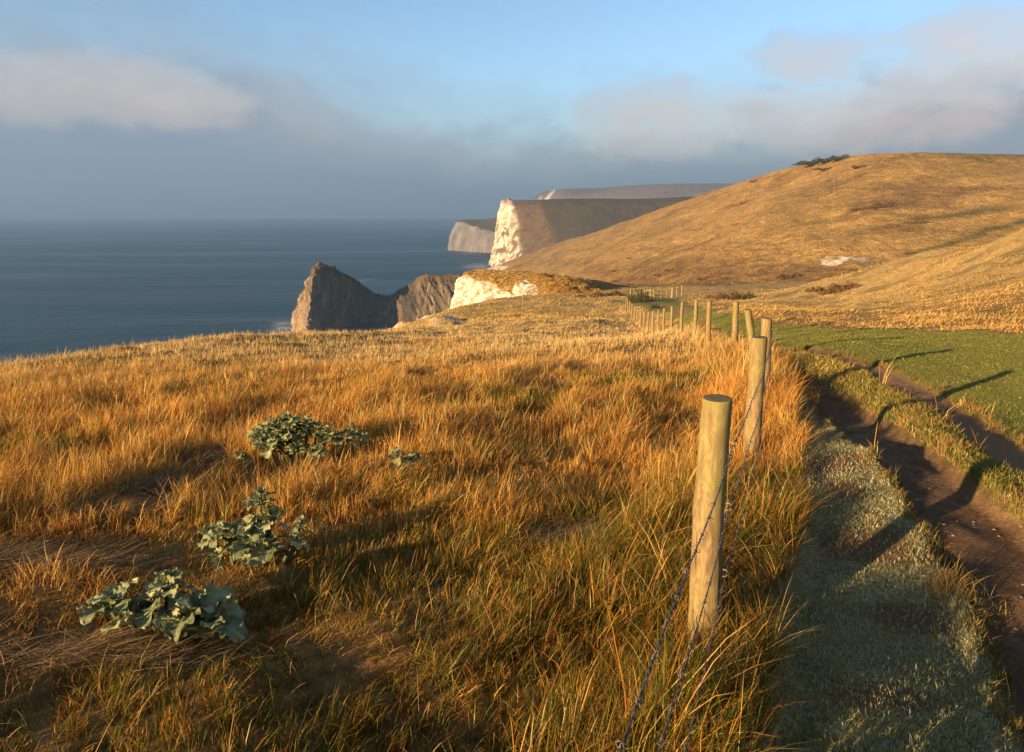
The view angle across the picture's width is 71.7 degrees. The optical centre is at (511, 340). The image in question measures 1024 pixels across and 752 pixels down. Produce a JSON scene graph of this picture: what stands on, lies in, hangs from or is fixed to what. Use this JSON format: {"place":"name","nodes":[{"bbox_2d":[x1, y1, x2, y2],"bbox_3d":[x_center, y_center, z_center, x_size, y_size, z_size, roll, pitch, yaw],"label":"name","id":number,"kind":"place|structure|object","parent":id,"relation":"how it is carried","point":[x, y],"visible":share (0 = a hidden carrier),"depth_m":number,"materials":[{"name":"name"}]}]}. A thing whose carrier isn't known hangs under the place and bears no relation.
{"place":"outdoors","nodes":[
{"label":"outdoors","id":0,"kind":"place"},
{"bbox_2d":[0,218,491,364],"bbox_3d":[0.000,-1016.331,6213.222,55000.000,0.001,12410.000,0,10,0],"label":"sea","id":1,"kind":"structure","parent":0,"point":[69,285],"depth_m":1266.03,"materials":[{"name":"liquid"}]},
{"bbox_2d":[291,262,461,332],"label":"rocky promontory","id":2,"kind":"structure","parent":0,"point":[330,297],"depth_m":617.63,"materials":[{"name":"stone"}]},
{"bbox_2d":[448,218,496,252],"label":"white cliff","id":3,"kind":"structure","parent":0,"point":[472,235],"depth_m":1861.88,"materials":[{"name":"white stone"}]},
{"bbox_2d":[0,229,1023,751],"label":"ground","id":4,"kind":"structure","parent":0,"point":[952,497],"depth_m":3.57,"materials":[{"name":"brown plant"}]},
{"bbox_2d":[76,566,247,645],"bbox_3d":[-1.403,1.122,2.888,0.674,0.328,0.378,0,10,0],"label":"wild cabbage","id":5,"kind":"object","parent":4,"relation":"on","point":[211,608],"visible":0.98,"depth_m":2.87,"materials":[{"name":"green plant"}]},
{"bbox_2d":[195,486,315,571],"bbox_3d":[-1.284,0.979,3.508,0.592,0.463,0.330,0,10,0],"label":"wild cabbage","id":6,"kind":"object","parent":4,"relation":"on","point":[244,537],"visible":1,"depth_m":3.48,"materials":[{"name":"green plant"}]},
{"bbox_2d":[234,411,369,469],"bbox_3d":[-1.660,0.857,5.629,1.016,0.519,0.464,2,10,8],"label":"wild cabbage","id":7,"kind":"object","parent":4,"relation":"on","point":[273,434],"visible":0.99,"depth_m":5.60,"materials":[{"name":"green plant"}]},
{"bbox_2d":[384,447,427,476],"bbox_3d":[-0.781,0.923,5.184,0.320,0.272,0.212,0,10,0],"label":"wild cabbage","id":8,"kind":"object","parent":4,"relation":"on","point":[409,456],"visible":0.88,"depth_m":5.17,"materials":[{"name":"green plant"}]},
{"bbox_2d":[0,313,1009,751],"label":"dry grass","id":9,"kind":"structure","parent":4,"relation":"on","point":[234,391],"depth_m":4.15,"materials":[{"name":"brown plant"}]},
{"bbox_2d":[575,293,602,297],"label":"scrub bush","id":10,"kind":"object","parent":4,"relation":"on","point":[589,295],"visible":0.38,"depth_m":85.23,"materials":[{"name":"brown plant"}]},
{"bbox_2d":[590,289,631,296],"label":"scrub bush","id":11,"kind":"object","parent":4,"relation":"on","point":[616,292],"visible":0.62,"depth_m":87.62,"materials":[{"name":"brown plant"}]},
{"bbox_2d":[625,295,644,302],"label":"scrub bush","id":12,"kind":"object","parent":4,"relation":"on","point":[634,300],"visible":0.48,"depth_m":67.09,"materials":[{"name":"green plant"}]},
{"bbox_2d":[624,291,655,301],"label":"scrub bush","id":13,"kind":"object","parent":4,"relation":"on","point":[643,296],"visible":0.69,"depth_m":69.60,"materials":[{"name":"green plant"}]},
{"bbox_2d":[647,311,649,329],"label":"fence post","id":14,"kind":"object","parent":4,"relation":"on","point":[648,319],"visible":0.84,"depth_m":35.14,"materials":[{"name":"brown wood"}]},
{"bbox_2d":[652,311,653,332],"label":"fence post","id":15,"kind":"object","parent":4,"relation":"on","point":[653,321],"visible":0.82,"depth_m":32.41,"materials":[{"name":"brown wood"}]},
{"bbox_2d":[657,310,659,332],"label":"fence post","id":16,"kind":"object","parent":4,"relation":"on","point":[658,313],"visible":0.73,"depth_m":29.68,"materials":[{"name":"brown wood"}]},
{"bbox_2d":[662,308,665,330],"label":"fence post","id":17,"kind":"object","parent":4,"relation":"on","point":[663,320],"visible":0.74,"depth_m":26.95,"materials":[{"name":"brown wood"}]},
{"bbox_2d":[670,306,673,331],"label":"fence post","id":18,"kind":"object","parent":4,"relation":"on","point":[671,319],"visible":0.72,"depth_m":24.23,"materials":[{"name":"brown wood"}]},
{"bbox_2d":[671,286,681,297],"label":"field gate","id":19,"kind":"structure","parent":4,"relation":"on","point":[677,291],"depth_m":89.85,"materials":[{"name":"beige wood"}]},
{"bbox_2d":[680,302,683,332],"bbox_3d":[5.159,-0.581,21.544,0.102,1.171,0.114,-8,12,-43],"label":"fence post","id":20,"kind":"object","parent":4,"relation":"on","point":[681,313],"visible":0.79,"depth_m":21.49,"materials":[{"name":"brown wood"}]},
{"bbox_2d":[693,299,697,336],"bbox_3d":[4.859,-0.461,18.818,0.108,1.243,0.120,-9,14,-43],"label":"fence post","id":21,"kind":"object","parent":4,"relation":"on","point":[695,314],"visible":0.74,"depth_m":18.74,"materials":[{"name":"brown wood"}]},
{"bbox_2d":[384,228,1023,396],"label":"tussock grass","id":22,"kind":"structure","parent":4,"relation":"on","point":[932,320],"depth_m":28.79,"materials":[{"name":"brown plant"}]},
{"bbox_2d":[706,301,711,343],"bbox_3d":[4.467,-0.269,16.111,0.121,1.247,0.121,2,10,13],"label":"fence post","id":23,"kind":"object","parent":4,"relation":"on","point":[708,319],"visible":0.72,"depth_m":16.04,"materials":[{"name":"brown wood"}]},
{"bbox_2d":[688,394,734,658],"bbox_3d":[0.734,0.830,2.642,0.136,1.269,0.122,6,11,32],"label":"fence post","id":24,"kind":"object","parent":4,"relation":"on","point":[714,435],"visible":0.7,"depth_m":2.57,"materials":[{"name":"brown wood"}]},
{"bbox_2d":[704,292,727,298],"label":"scrub bush","id":25,"kind":"object","parent":4,"relation":"on","point":[707,296],"visible":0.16,"depth_m":82.43,"materials":[{"name":"brown plant"}]},
{"bbox_2d":[708,289,748,299],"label":"scrub bush","id":26,"kind":"object","parent":4,"relation":"on","point":[722,296],"visible":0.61,"depth_m":77.13,"materials":[{"name":"brown plant"}]},
{"bbox_2d":[731,302,738,346],"bbox_3d":[4.196,-0.106,13.388,0.128,1.241,0.126,-1,11,-3],"label":"fence post","id":27,"kind":"object","parent":4,"relation":"on","point":[735,318],"visible":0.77,"depth_m":13.30,"materials":[{"name":"brown wood"}]},
{"bbox_2d":[731,291,760,300],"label":"scrub bush","id":28,"kind":"object","parent":4,"relation":"on","point":[743,297],"visible":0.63,"depth_m":68.56,"materials":[{"name":"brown plant"}]},
{"bbox_2d":[744,309,754,354],"bbox_3d":[3.625,0.152,10.695,0.123,1.257,0.120,-10,10,2],"label":"fence post","id":29,"kind":"object","parent":4,"relation":"on","point":[749,323],"visible":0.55,"depth_m":10.60,"materials":[{"name":"brown wood"}]},
{"bbox_2d":[743,336,767,463],"bbox_3d":[1.822,0.579,5.340,0.136,1.228,0.134,-3,11,-19],"label":"fence post","id":30,"kind":"object","parent":4,"relation":"on","point":[758,353],"visible":0.71,"depth_m":5.25,"materials":[{"name":"brown wood"}]},
{"bbox_2d":[615,307,772,751],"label":"barbed wire","id":31,"kind":"object","parent":30,"relation":"attached to","point":[622,746],"visible":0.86,"depth_m":1.40,"materials":[{"name":"grey metal"}]},
{"bbox_2d":[643,315,771,751],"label":"barbed wire","id":32,"kind":"object","parent":30,"relation":"attached to","point":[672,706],"visible":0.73,"depth_m":1.92,"materials":[{"name":"grey metal"}]},
{"bbox_2d":[645,322,769,751],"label":"barbed wire","id":33,"kind":"object","parent":30,"relation":"attached to","point":[705,668],"visible":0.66,"depth_m":2.42,"materials":[{"name":"grey metal"}]},
{"bbox_2d":[761,317,771,395],"bbox_3d":[2.853,0.337,8.039,0.139,1.192,0.146,-8,12,-36],"label":"fence post","id":34,"kind":"object","parent":4,"relation":"on","point":[765,323],"visible":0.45,"depth_m":7.93,"materials":[{"name":"brown wood"}]},
{"bbox_2d":[804,285,851,294],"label":"scrub bush","id":35,"kind":"object","parent":4,"relation":"on","point":[817,289],"visible":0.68,"depth_m":56.09,"materials":[{"name":"brown plant"}]},
{"bbox_2d":[827,281,860,290],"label":"scrub bush","id":36,"kind":"object","parent":4,"relation":"on","point":[849,283],"visible":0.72,"depth_m":56.02,"materials":[{"name":"brown plant"}]},
{"bbox_2d":[668,308,1023,751],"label":"turf grass","id":37,"kind":"structure","parent":4,"relation":"on","point":[925,414],"depth_m":3.12,"materials":[{"name":"green plant"}]},
{"bbox_2d":[804,368,1023,653],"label":"path grit","id":38,"kind":"object","parent":4,"relation":"on","point":[1015,628],"visible":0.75,"depth_m":3.94,"materials":[{"name":"stone"}]},
{"bbox_2d":[0,0,1023,217],"label":"sky","id":39,"kind":"structure","parent":0,"point":[109,108],"materials":[{"name":"blue"}]},
{"bbox_2d":[449,269,661,308],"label":"chalk bluff","id":40,"kind":"structure","parent":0,"point":[467,287],"depth_m":121.04,"materials":[{"name":"white stone"}]},
{"bbox_2d":[462,269,640,294],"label":"bluff grass","id":41,"kind":"structure","parent":40,"relation":"on","point":[567,284],"depth_m":118.53,"materials":[{"name":"brown plant"}]},
{"bbox_2d":[489,197,693,266],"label":"chalk headland","id":42,"kind":"structure","parent":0,"point":[523,227],"depth_m":1227.67,"materials":[{"name":"white stone"}]},
{"bbox_2d":[533,183,736,199],"bbox_3d":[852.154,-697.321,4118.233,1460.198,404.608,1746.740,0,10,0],"label":"distant downs","id":43,"kind":"structure","parent":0,"point":[649,191],"depth_m":3725.89,"materials":[{"name":"grey stone"}]},
{"bbox_2d":[487,152,1023,286],"bbox_3d":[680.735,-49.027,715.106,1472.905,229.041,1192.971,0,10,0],"label":"hill slope","id":44,"kind":"structure","parent":0,"point":[985,210],"depth_m":322.50,"materials":[{"name":"brown plant"}]},
{"bbox_2d":[501,153,1023,286],"bbox_3d":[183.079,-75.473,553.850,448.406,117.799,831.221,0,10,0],"label":"hill tussocks","id":45,"kind":"object","parent":44,"relation":"on","point":[520,259],"visible":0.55,"depth_m":364.96,"materials":[{"name":"brown plant"}]},
{"bbox_2d":[775,272,802,278],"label":"scrub bush","id":46,"kind":"object","parent":44,"relation":"on","point":[785,276],"visible":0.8,"depth_m":210.19,"materials":[{"name":"brown plant"}]},
{"bbox_2d":[793,160,818,165],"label":"scrub bush","id":47,"kind":"object","parent":44,"relation":"on","point":[801,162],"visible":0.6,"depth_m":466.77,"materials":[{"name":"green plant"}]},
{"bbox_2d":[811,166,833,169],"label":"scrub bush","id":48,"kind":"object","parent":44,"relation":"on","point":[825,168],"visible":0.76,"depth_m":422.21,"materials":[{"name":"brown plant"}]},
{"bbox_2d":[811,155,837,162],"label":"scrub bush","id":49,"kind":"object","parent":44,"relation":"on","point":[818,159],"visible":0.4,"depth_m":453.92,"materials":[{"name":"green plant"}]},
{"bbox_2d":[825,153,850,160],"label":"scrub bush","id":50,"kind":"object","parent":44,"relation":"on","point":[835,158],"visible":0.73,"depth_m":435.30,"materials":[{"name":"green plant"}]},
{"bbox_2d":[851,164,866,167],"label":"scrub bush","id":51,"kind":"object","parent":44,"relation":"on","point":[854,166],"visible":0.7,"depth_m":388.42,"materials":[{"name":"brown plant"}]},
{"bbox_2d":[848,205,877,210],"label":"scrub bush","id":52,"kind":"object","parent":44,"relation":"on","point":[863,208],"visible":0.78,"depth_m":294.98,"materials":[{"name":"brown plant"}]},
{"bbox_2d":[869,200,897,207],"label":"scrub bush","id":53,"kind":"object","parent":44,"relation":"on","point":[884,204],"visible":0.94,"depth_m":295.83,"materials":[{"name":"brown plant"}]},
{"bbox_2d":[903,220,930,223],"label":"scrub bush","id":54,"kind":"object","parent":44,"relation":"on","point":[917,222],"visible":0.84,"depth_m":257.99,"materials":[{"name":"brown plant"}]}
]}

